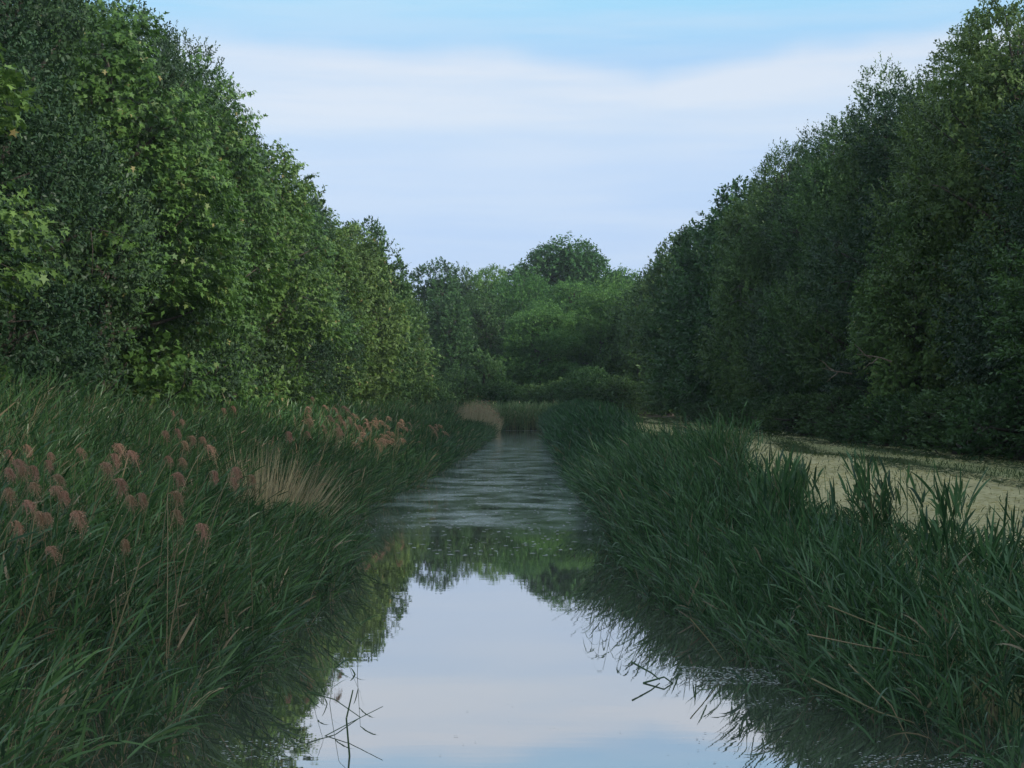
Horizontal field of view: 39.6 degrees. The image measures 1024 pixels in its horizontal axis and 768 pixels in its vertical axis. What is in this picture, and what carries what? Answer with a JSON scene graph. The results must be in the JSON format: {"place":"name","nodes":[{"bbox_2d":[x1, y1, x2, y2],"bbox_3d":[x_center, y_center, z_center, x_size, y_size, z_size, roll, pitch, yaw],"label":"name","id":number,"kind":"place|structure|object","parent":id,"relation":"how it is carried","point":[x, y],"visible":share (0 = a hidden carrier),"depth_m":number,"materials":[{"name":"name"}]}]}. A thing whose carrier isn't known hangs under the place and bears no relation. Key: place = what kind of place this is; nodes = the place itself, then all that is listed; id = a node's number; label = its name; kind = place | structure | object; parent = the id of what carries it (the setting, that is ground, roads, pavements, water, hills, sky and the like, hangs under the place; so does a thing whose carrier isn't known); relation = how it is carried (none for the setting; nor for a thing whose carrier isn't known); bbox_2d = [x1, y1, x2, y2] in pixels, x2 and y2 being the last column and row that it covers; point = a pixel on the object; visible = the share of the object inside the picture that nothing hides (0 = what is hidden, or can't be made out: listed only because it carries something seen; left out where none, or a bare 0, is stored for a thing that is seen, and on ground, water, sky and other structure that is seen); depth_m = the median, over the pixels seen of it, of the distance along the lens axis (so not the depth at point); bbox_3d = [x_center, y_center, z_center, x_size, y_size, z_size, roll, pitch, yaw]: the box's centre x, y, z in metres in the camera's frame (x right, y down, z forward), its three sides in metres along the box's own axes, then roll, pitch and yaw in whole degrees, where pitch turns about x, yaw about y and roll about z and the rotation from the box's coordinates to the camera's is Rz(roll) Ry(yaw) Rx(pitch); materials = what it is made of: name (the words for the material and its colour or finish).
{"place":"outdoors","nodes":[
{"label":"outdoors","id":0,"kind":"place"},
{"bbox_2d":[0,430,1023,767],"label":"water","id":1,"kind":"structure","parent":0,"point":[514,650],"depth_m":8.29,"materials":[{"name":"blue liquid"}]},
{"bbox_2d":[225,430,981,767],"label":"floating debris","id":2,"kind":"object","parent":1,"relation":"on","point":[723,682],"visible":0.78,"depth_m":8.15,"materials":[{"name":"plant"}]},
{"bbox_2d":[1,413,1023,726],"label":"ground","id":3,"kind":"structure","parent":0,"point":[841,497],"depth_m":14.65,"materials":[{"name":"soil"}]},
{"bbox_2d":[2,520,24,557],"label":"plumed reed","id":4,"kind":"object","parent":3,"relation":"on","point":[20,528],"visible":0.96,"depth_m":7.51,"materials":[{"name":"plant"}]},
{"bbox_2d":[14,511,49,694],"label":"plumed reed","id":5,"kind":"object","parent":3,"relation":"on","point":[38,514],"visible":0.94,"depth_m":7.53,"materials":[{"name":"plant"}]},
{"bbox_2d":[0,43,75,441],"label":"maple tree","id":6,"kind":"object","parent":3,"relation":"on","point":[23,276],"visible":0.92,"depth_m":14.73,"materials":[{"name":"green plant"}]},
{"bbox_2d":[0,0,119,420],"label":"oak tree","id":7,"kind":"object","parent":3,"relation":"on","point":[23,180],"visible":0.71,"depth_m":17.91,"materials":[{"name":"green plant"}]},
{"bbox_2d":[0,0,124,375],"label":"oak tree","id":8,"kind":"object","parent":3,"relation":"on","point":[34,172],"depth_m":25.22,"materials":[{"name":"green plant"}]},
{"bbox_2d":[41,509,90,677],"bbox_3d":[-2.420,1.225,7.568,0.432,1.132,0.127,0,-1,28],"label":"plumed reed","id":9,"kind":"object","parent":3,"relation":"on","point":[77,514],"visible":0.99,"depth_m":7.51,"materials":[{"name":"plant"}]},
{"bbox_2d":[0,0,173,422],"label":"oak tree","id":10,"kind":"object","parent":3,"relation":"on","point":[65,40],"visible":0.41,"depth_m":20.81,"materials":[{"name":"green plant"}]},
{"bbox_2d":[62,478,128,636],"bbox_3d":[-2.436,1.153,8.298,0.490,1.232,0.111,0,-1,19],"label":"plumed reed","id":11,"kind":"object","parent":3,"relation":"on","point":[120,483],"visible":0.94,"depth_m":8.24,"materials":[{"name":"plant"}]},
{"bbox_2d":[0,0,195,355],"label":"oak tree","id":12,"kind":"object","parent":3,"relation":"on","point":[104,15],"depth_m":30.05,"materials":[{"name":"green plant"}]},
{"bbox_2d":[72,494,137,671],"bbox_3d":[-2.241,1.220,7.777,0.402,1.230,0.095,0,-1,1],"label":"plumed reed","id":13,"kind":"object","parent":3,"relation":"on","point":[130,499],"visible":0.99,"depth_m":7.80,"materials":[{"name":"plant"}]},
{"bbox_2d":[75,492,148,667],"bbox_3d":[-2.214,1.217,7.772,0.450,1.243,0.085,0,-1,-25],"label":"plumed reed","id":14,"kind":"object","parent":3,"relation":"on","point":[142,497],"visible":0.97,"depth_m":7.84,"materials":[{"name":"plant"}]},
{"bbox_2d":[83,546,144,744],"bbox_3d":[-1.861,1.248,6.605,0.312,0.990,0.008,0,-1,1],"label":"broken reed stalk","id":15,"kind":"object","parent":3,"relation":"on","point":[116,634],"visible":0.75,"depth_m":6.60,"materials":[{"name":"plant"}]},
{"bbox_2d":[46,0,190,381],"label":"oak tree","id":16,"kind":"object","parent":3,"relation":"on","point":[159,25],"depth_m":35.06,"materials":[{"name":"green plant"}]},
{"bbox_2d":[120,539,131,692],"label":"plumed reed","id":17,"kind":"object","parent":3,"relation":"on","point":[125,545],"visible":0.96,"depth_m":7.45,"materials":[{"name":"plant"}]},
{"bbox_2d":[12,0,258,427],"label":"maple tree","id":18,"kind":"object","parent":3,"relation":"on","point":[104,83],"visible":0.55,"depth_m":23.46,"materials":[{"name":"green plant"}]},
{"bbox_2d":[28,0,254,436],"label":"oak tree","id":19,"kind":"object","parent":3,"relation":"on","point":[163,66],"visible":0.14,"depth_m":26.45,"materials":[{"name":"green plant"}]},
{"bbox_2d":[149,472,188,673],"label":"plumed reed","id":20,"kind":"object","parent":3,"relation":"on","point":[177,475],"visible":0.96,"depth_m":8.40,"materials":[{"name":"plant"}]},
{"bbox_2d":[166,490,185,664],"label":"plumed reed","id":21,"kind":"object","parent":3,"relation":"on","point":[176,492],"visible":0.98,"depth_m":7.85,"materials":[{"name":"plant"}]},
{"bbox_2d":[170,510,183,687],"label":"plumed reed","id":22,"kind":"object","parent":3,"relation":"on","point":[178,513],"visible":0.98,"depth_m":7.56,"materials":[{"name":"plant"}]},
{"bbox_2d":[164,522,210,696],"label":"plumed reed","id":23,"kind":"object","parent":3,"relation":"on","point":[201,527],"visible":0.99,"depth_m":7.45,"materials":[{"name":"plant"}]},
{"bbox_2d":[161,477,238,671],"bbox_3d":[-1.824,1.243,8.190,0.495,1.414,0.068,0,-1,-9],"label":"plumed reed","id":24,"kind":"object","parent":3,"relation":"on","point":[233,479],"visible":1,"depth_m":8.21,"materials":[{"name":"plant"}]},
{"bbox_2d":[116,48,297,422],"bbox_3d":[-6.721,-2.539,29.852,4.510,8.771,4.461,0,-1,27],"label":"maple tree","id":25,"kind":"object","parent":3,"relation":"on","point":[227,155],"visible":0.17,"depth_m":29.41,"materials":[{"name":"green plant"}]},
{"bbox_2d":[0,348,425,767],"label":"reed bed","id":26,"kind":"object","parent":3,"relation":"on","point":[231,534],"visible":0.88,"depth_m":9.76,"materials":[{"name":"green plant"}]},
{"bbox_2d":[195,466,243,662],"bbox_3d":[-1.806,1.238,8.802,0.296,1.458,0.102,0,-1,1],"label":"plumed reed","id":27,"kind":"object","parent":3,"relation":"on","point":[237,471],"visible":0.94,"depth_m":8.79,"materials":[{"name":"plant"}]},
{"bbox_2d":[159,20,289,409],"bbox_3d":[-7.515,-3.281,32.571,4.816,10.023,4.685,0,-1,-8],"label":"oak tree","id":28,"kind":"object","parent":3,"relation":"on","point":[260,358],"visible":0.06,"depth_m":32.91,"materials":[{"name":"green plant"}]},
{"bbox_2d":[185,65,284,267],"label":"oak tree","id":29,"kind":"object","parent":3,"relation":"on","point":[236,105],"visible":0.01,"depth_m":45.93,"materials":[{"name":"green plant"}]},
{"bbox_2d":[247,474,256,672],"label":"plumed reed","id":30,"kind":"object","parent":3,"relation":"on","point":[253,481],"visible":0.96,"depth_m":8.41,"materials":[{"name":"plant"}]},
{"bbox_2d":[201,429,361,543],"bbox_3d":[-2.602,1.195,16.117,1.991,1.458,1.671,0,-1,1],"label":"straw reed clump","id":31,"kind":"object","parent":3,"relation":"on","point":[272,491],"visible":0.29,"depth_m":16.14,"materials":[{"name":"beige plant"}]},
{"bbox_2d":[219,138,345,420],"bbox_3d":[-6.528,-2.192,35.506,4.746,7.949,4.285,1,-1,-42],"label":"maple tree","id":32,"kind":"object","parent":3,"relation":"on","point":[286,310],"visible":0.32,"depth_m":35.29,"materials":[{"name":"green plant"}]},
{"bbox_2d":[237,154,341,403],"bbox_3d":[-7.020,-2.411,38.909,4.685,8.332,4.816,0,-1,-13],"label":"oak tree","id":33,"kind":"object","parent":3,"relation":"on","point":[308,388],"visible":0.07,"depth_m":38.91,"materials":[{"name":"green plant"}]},
{"bbox_2d":[260,191,362,411],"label":"maple tree","id":34,"kind":"object","parent":3,"relation":"on","point":[346,330],"visible":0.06,"depth_m":42.29,"materials":[{"name":"green plant"}]},
{"bbox_2d":[273,162,351,376],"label":"oak tree","id":35,"kind":"object","parent":3,"relation":"on","point":[321,201],"visible":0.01,"depth_m":55.77,"materials":[{"name":"green plant"}]},
{"bbox_2d":[272,179,368,413],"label":"oak tree","id":36,"kind":"object","parent":3,"relation":"on","point":[358,347],"visible":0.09,"depth_m":46.71,"materials":[{"name":"green plant"}]},
{"bbox_2d":[301,208,379,408],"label":"maple tree","id":37,"kind":"object","parent":3,"relation":"on","point":[341,270],"visible":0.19,"depth_m":50.67,"materials":[{"name":"green plant"}]},
{"bbox_2d":[215,389,508,493],"bbox_3d":[-2.714,1.523,54.044,4.408,2.302,58.906,0,-1,1],"label":"reed bed","id":38,"kind":"object","parent":3,"relation":"on","point":[466,438],"visible":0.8,"depth_m":33.38,"materials":[{"name":"green plant"}]},
{"bbox_2d":[324,220,405,408],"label":"oak tree","id":39,"kind":"object","parent":3,"relation":"on","point":[370,277],"visible":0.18,"depth_m":54.80,"materials":[{"name":"green plant"}]},
{"bbox_2d":[334,221,412,412],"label":"maple tree","id":40,"kind":"object","parent":3,"relation":"on","point":[405,334],"visible":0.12,"depth_m":59.19,"materials":[{"name":"green plant"}]},
{"bbox_2d":[337,215,423,406],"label":"oak tree","id":41,"kind":"object","parent":3,"relation":"on","point":[399,293],"visible":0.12,"depth_m":64.21,"materials":[{"name":"green plant"}]},
{"bbox_2d":[385,262,426,404],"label":"maple tree","id":42,"kind":"object","parent":3,"relation":"on","point":[419,336],"visible":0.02,"depth_m":69.19,"materials":[{"name":"green plant"}]},
{"bbox_2d":[392,272,433,403],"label":"oak tree","id":43,"kind":"object","parent":3,"relation":"on","point":[415,387],"visible":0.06,"depth_m":74.33,"materials":[{"name":"green plant"}]},
{"bbox_2d":[406,281,443,402],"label":"maple tree","id":44,"kind":"object","parent":3,"relation":"on","point":[430,378],"visible":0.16,"depth_m":79.68,"materials":[{"name":"green plant"}]},
{"bbox_2d":[408,256,463,363],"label":"oak tree","id":45,"kind":"object","parent":3,"relation":"on","point":[438,287],"visible":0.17,"depth_m":105.34,"materials":[{"name":"green plant"}]},
{"bbox_2d":[416,364,457,404],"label":"bush","id":46,"kind":"object","parent":3,"relation":"on","point":[439,392],"visible":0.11,"depth_m":85.95,"materials":[{"name":"green plant"}]},
{"bbox_2d":[416,291,487,395],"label":"oak tree","id":47,"kind":"object","parent":3,"relation":"on","point":[451,321],"visible":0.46,"depth_m":94.14,"materials":[{"name":"green plant"}]},
{"bbox_2d":[437,361,488,407],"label":"bush","id":48,"kind":"object","parent":3,"relation":"on","point":[462,387],"visible":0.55,"depth_m":89.35,"materials":[{"name":"green plant"}]},
{"bbox_2d":[442,261,484,307],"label":"oak tree","id":49,"kind":"object","parent":3,"relation":"on","point":[467,285],"visible":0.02,"depth_m":115.44,"materials":[{"name":"green plant"}]},
{"bbox_2d":[450,396,504,436],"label":"straw reed clump","id":50,"kind":"object","parent":3,"relation":"on","point":[477,413],"visible":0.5,"depth_m":68.80,"materials":[{"name":"beige plant"}]},
{"bbox_2d":[446,346,512,402],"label":"bush","id":51,"kind":"object","parent":3,"relation":"on","point":[486,376],"visible":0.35,"depth_m":92.68,"materials":[{"name":"green plant"}]},
{"bbox_2d":[446,287,518,391],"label":"oak tree","id":52,"kind":"object","parent":3,"relation":"on","point":[487,316],"visible":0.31,"depth_m":100.34,"materials":[{"name":"green plant"}]},
{"bbox_2d":[467,263,522,344],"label":"locust tree","id":53,"kind":"object","parent":3,"relation":"on","point":[480,283],"visible":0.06,"depth_m":111.43,"materials":[{"name":"green plant"}]},
{"bbox_2d":[480,380,532,408],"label":"bush","id":54,"kind":"object","parent":3,"relation":"on","point":[503,394],"visible":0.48,"depth_m":91.33,"materials":[{"name":"green plant"}]},
{"bbox_2d":[475,265,565,379],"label":"locust tree","id":55,"kind":"object","parent":3,"relation":"on","point":[520,293],"visible":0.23,"depth_m":107.07,"materials":[{"name":"green plant"}]},
{"bbox_2d":[461,398,594,430],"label":"reed bed","id":56,"kind":"object","parent":3,"relation":"on","point":[515,414],"visible":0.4,"depth_m":82.41,"materials":[{"name":"green plant"}]},
{"bbox_2d":[511,382,550,404],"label":"bush","id":57,"kind":"object","parent":3,"relation":"on","point":[533,387],"visible":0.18,"depth_m":92.50,"materials":[{"name":"green plant"}]},
{"bbox_2d":[492,296,589,392],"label":"locust tree","id":58,"kind":"object","parent":3,"relation":"on","point":[538,321],"visible":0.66,"depth_m":96.01,"materials":[{"name":"green plant"}]},
{"bbox_2d":[530,375,578,408],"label":"bush","id":59,"kind":"object","parent":3,"relation":"on","point":[547,393],"visible":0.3,"depth_m":91.50,"materials":[{"name":"green plant"}]},
{"bbox_2d":[500,230,638,366],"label":"locust tree","id":60,"kind":"object","parent":3,"relation":"on","point":[569,263],"visible":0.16,"depth_m":114.91,"materials":[{"name":"green plant"}]},
{"bbox_2d":[524,279,614,381],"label":"locust tree","id":61,"kind":"object","parent":3,"relation":"on","point":[568,305],"visible":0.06,"depth_m":103.20,"materials":[{"name":"green plant"}]},
{"bbox_2d":[548,364,619,402],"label":"bush","id":62,"kind":"object","parent":3,"relation":"on","point":[585,379],"visible":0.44,"depth_m":89.22,"materials":[{"name":"green plant"}]},
{"bbox_2d":[546,280,634,400],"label":"locust tree","id":63,"kind":"object","parent":3,"relation":"on","point":[583,324],"visible":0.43,"depth_m":98.90,"materials":[{"name":"green plant"}]},
{"bbox_2d":[533,396,658,491],"bbox_3d":[2.249,1.518,53.929,2.999,2.258,58.708,0,-1,1],"label":"reed bed","id":64,"kind":"object","parent":3,"relation":"on","point":[560,422],"visible":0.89,"depth_m":35.26,"materials":[{"name":"green plant"}]},
{"bbox_2d":[585,263,640,344],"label":"locust tree","id":65,"kind":"object","parent":3,"relation":"on","point":[618,284],"visible":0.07,"depth_m":112.18,"materials":[{"name":"green plant"}]},
{"bbox_2d":[579,373,652,415],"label":"bush","id":66,"kind":"object","parent":3,"relation":"on","point":[626,391],"visible":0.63,"depth_m":87.59,"materials":[{"name":"green plant"}]},
{"bbox_2d":[589,287,679,414],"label":"oak tree","id":67,"kind":"object","parent":3,"relation":"on","point":[617,359],"visible":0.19,"depth_m":96.22,"materials":[{"name":"green plant"}]},
{"bbox_2d":[615,260,673,415],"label":"oak tree","id":68,"kind":"object","parent":3,"relation":"on","point":[626,338],"visible":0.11,"depth_m":90.75,"materials":[{"name":"green plant"}]},
{"bbox_2d":[627,229,694,416],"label":"oak tree","id":69,"kind":"object","parent":3,"relation":"on","point":[646,289],"visible":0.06,"depth_m":82.77,"materials":[{"name":"green plant"}]},
{"bbox_2d":[629,220,705,416],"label":"oak tree","id":70,"kind":"object","parent":3,"relation":"on","point":[651,336],"visible":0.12,"depth_m":75.32,"materials":[{"name":"green plant"}]},
{"bbox_2d":[649,216,712,411],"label":"oak tree","id":71,"kind":"object","parent":3,"relation":"on","point":[669,336],"visible":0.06,"depth_m":69.64,"materials":[{"name":"green plant"}]},
{"bbox_2d":[645,198,746,415],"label":"oak tree","id":72,"kind":"object","parent":3,"relation":"on","point":[690,271],"visible":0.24,"depth_m":63.75,"materials":[{"name":"green plant"}]},
{"bbox_2d":[675,401,720,422],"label":"bush","id":73,"kind":"object","parent":3,"relation":"on","point":[701,408],"visible":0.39,"depth_m":56.70,"materials":[{"name":"green plant"}]},
{"bbox_2d":[673,175,769,408],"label":"oak tree","id":74,"kind":"object","parent":3,"relation":"on","point":[700,312],"visible":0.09,"depth_m":59.19,"materials":[{"name":"green plant"}]},
{"bbox_2d":[717,396,762,429],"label":"bush","id":75,"kind":"object","parent":3,"relation":"on","point":[739,400],"visible":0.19,"depth_m":44.49,"materials":[{"name":"green plant"}]},
{"bbox_2d":[692,170,797,404],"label":"oak tree","id":76,"kind":"object","parent":3,"relation":"on","point":[736,216],"visible":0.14,"depth_m":53.61,"materials":[{"name":"green plant"}]},
{"bbox_2d":[702,137,821,403],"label":"oak tree","id":77,"kind":"object","parent":3,"relation":"on","point":[755,278],"visible":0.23,"depth_m":49.46,"materials":[{"name":"green plant"}]},
{"bbox_2d":[546,401,1023,767],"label":"reed bed","id":78,"kind":"object","parent":3,"relation":"on","point":[700,517],"visible":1,"depth_m":9.29,"materials":[{"name":"green plant"}]},
{"bbox_2d":[754,391,831,436],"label":"bush","id":79,"kind":"object","parent":3,"relation":"on","point":[791,418],"visible":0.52,"depth_m":35.83,"materials":[{"name":"green plant"}]},
{"bbox_2d":[738,119,852,402],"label":"oak tree","id":80,"kind":"object","parent":3,"relation":"on","point":[752,346],"visible":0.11,"depth_m":44.72,"materials":[{"name":"green plant"}]},
{"bbox_2d":[754,112,886,415],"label":"oak tree","id":81,"kind":"object","parent":3,"relation":"on","point":[783,377],"visible":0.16,"depth_m":40.78,"materials":[{"name":"green plant"}]},
{"bbox_2d":[632,417,1023,568],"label":"short grass","id":82,"kind":"structure","parent":3,"relation":"on","point":[668,420],"depth_m":21.82,"materials":[{"name":"plant"}]},
{"bbox_2d":[637,420,1023,578],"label":"cut hay","id":83,"kind":"object","parent":3,"relation":"on","point":[918,473],"visible":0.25,"depth_m":16.12},
{"bbox_2d":[792,384,871,438],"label":"bush","id":84,"kind":"object","parent":3,"relation":"on","point":[844,402],"visible":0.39,"depth_m":32.33,"materials":[{"name":"green plant"}]},
{"bbox_2d":[813,411,881,442],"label":"bush","id":85,"kind":"object","parent":3,"relation":"on","point":[836,424],"visible":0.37,"depth_m":29.64,"materials":[{"name":"green plant"}]},
{"bbox_2d":[771,51,936,403],"bbox_3d":[9.552,-3.539,37.094,5.023,10.073,5.338,-1,-1,35],"label":"oak tree","id":86,"kind":"object","parent":3,"relation":"on","point":[843,206],"visible":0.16,"depth_m":36.67,"materials":[{"name":"green plant"}]},
{"bbox_2d":[848,659,889,744],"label":"water reed","id":87,"kind":"object","parent":3,"relation":"on","point":[875,723],"visible":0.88,"depth_m":6.65,"materials":[{"name":"green plant"}]},
{"bbox_2d":[792,66,950,413],"bbox_3d":[9.452,-3.034,33.483,5.669,8.884,5.331,0,-1,-23],"label":"oak tree","id":88,"kind":"object","parent":3,"relation":"on","point":[872,156],"visible":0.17,"depth_m":33.31,"materials":[{"name":"green plant"}]},
{"bbox_2d":[840,391,926,446],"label":"bush","id":89,"kind":"object","parent":3,"relation":"on","point":[880,406],"visible":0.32,"depth_m":27.17,"materials":[{"name":"green plant"}]},
{"bbox_2d":[843,196,967,428],"bbox_3d":[7.928,-1.222,28.419,2.555,5.191,2.458,0,-1,-6],"label":"maple tree","id":90,"kind":"object","parent":3,"relation":"on","point":[885,388],"visible":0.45,"depth_m":28.24,"materials":[{"name":"green plant"}]},
{"bbox_2d":[820,23,1010,407],"bbox_3d":[9.502,-3.058,29.941,4.705,9.009,4.903,-1,-1,36],"label":"oak tree","id":91,"kind":"object","parent":3,"relation":"on","point":[880,220],"visible":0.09,"depth_m":30.09,"materials":[{"name":"green plant"}]},
{"bbox_2d":[869,387,973,449],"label":"bush","id":92,"kind":"object","parent":3,"relation":"on","point":[900,422],"visible":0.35,"depth_m":24.76,"materials":[{"name":"green plant"}]},
{"bbox_2d":[854,0,1023,447],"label":"oak tree","id":93,"kind":"object","parent":3,"relation":"on","point":[951,191],"visible":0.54,"depth_m":26.29,"materials":[{"name":"green plant"}]},
{"bbox_2d":[912,667,967,756],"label":"water reed","id":94,"kind":"object","parent":3,"relation":"on","point":[944,732],"visible":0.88,"depth_m":6.44,"materials":[{"name":"green plant"}]},
{"bbox_2d":[887,0,1023,398],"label":"maple tree","id":95,"kind":"object","parent":3,"relation":"on","point":[926,327],"visible":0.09,"depth_m":27.59,"materials":[{"name":"green plant"}]},
{"bbox_2d":[901,383,1023,454],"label":"bush","id":96,"kind":"object","parent":3,"relation":"on","point":[949,396],"visible":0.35,"depth_m":22.44,"materials":[{"name":"green plant"}]},
{"bbox_2d":[920,47,1023,401],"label":"oak tree","id":97,"kind":"object","parent":3,"relation":"on","point":[991,364],"visible":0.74,"depth_m":22.86,"materials":[{"name":"green plant"}]},
{"bbox_2d":[960,672,1002,766],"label":"water reed","id":98,"kind":"object","parent":3,"relation":"on","point":[984,688],"visible":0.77,"depth_m":6.15,"materials":[{"name":"green plant"}]},
{"bbox_2d":[941,373,1023,461],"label":"bush","id":99,"kind":"object","parent":3,"relation":"on","point":[999,430],"visible":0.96,"depth_m":20.39,"materials":[{"name":"green plant"}]},
{"bbox_2d":[975,122,1023,451],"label":"oak tree","id":100,"kind":"object","parent":3,"relation":"on","point":[1012,284],"visible":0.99,"depth_m":19.77,"materials":[{"name":"green plant"}]},
{"bbox_2d":[78,0,1023,325],"label":"sky","id":101,"kind":"structure","parent":0,"point":[480,133],"materials":[{"name":"blue"}]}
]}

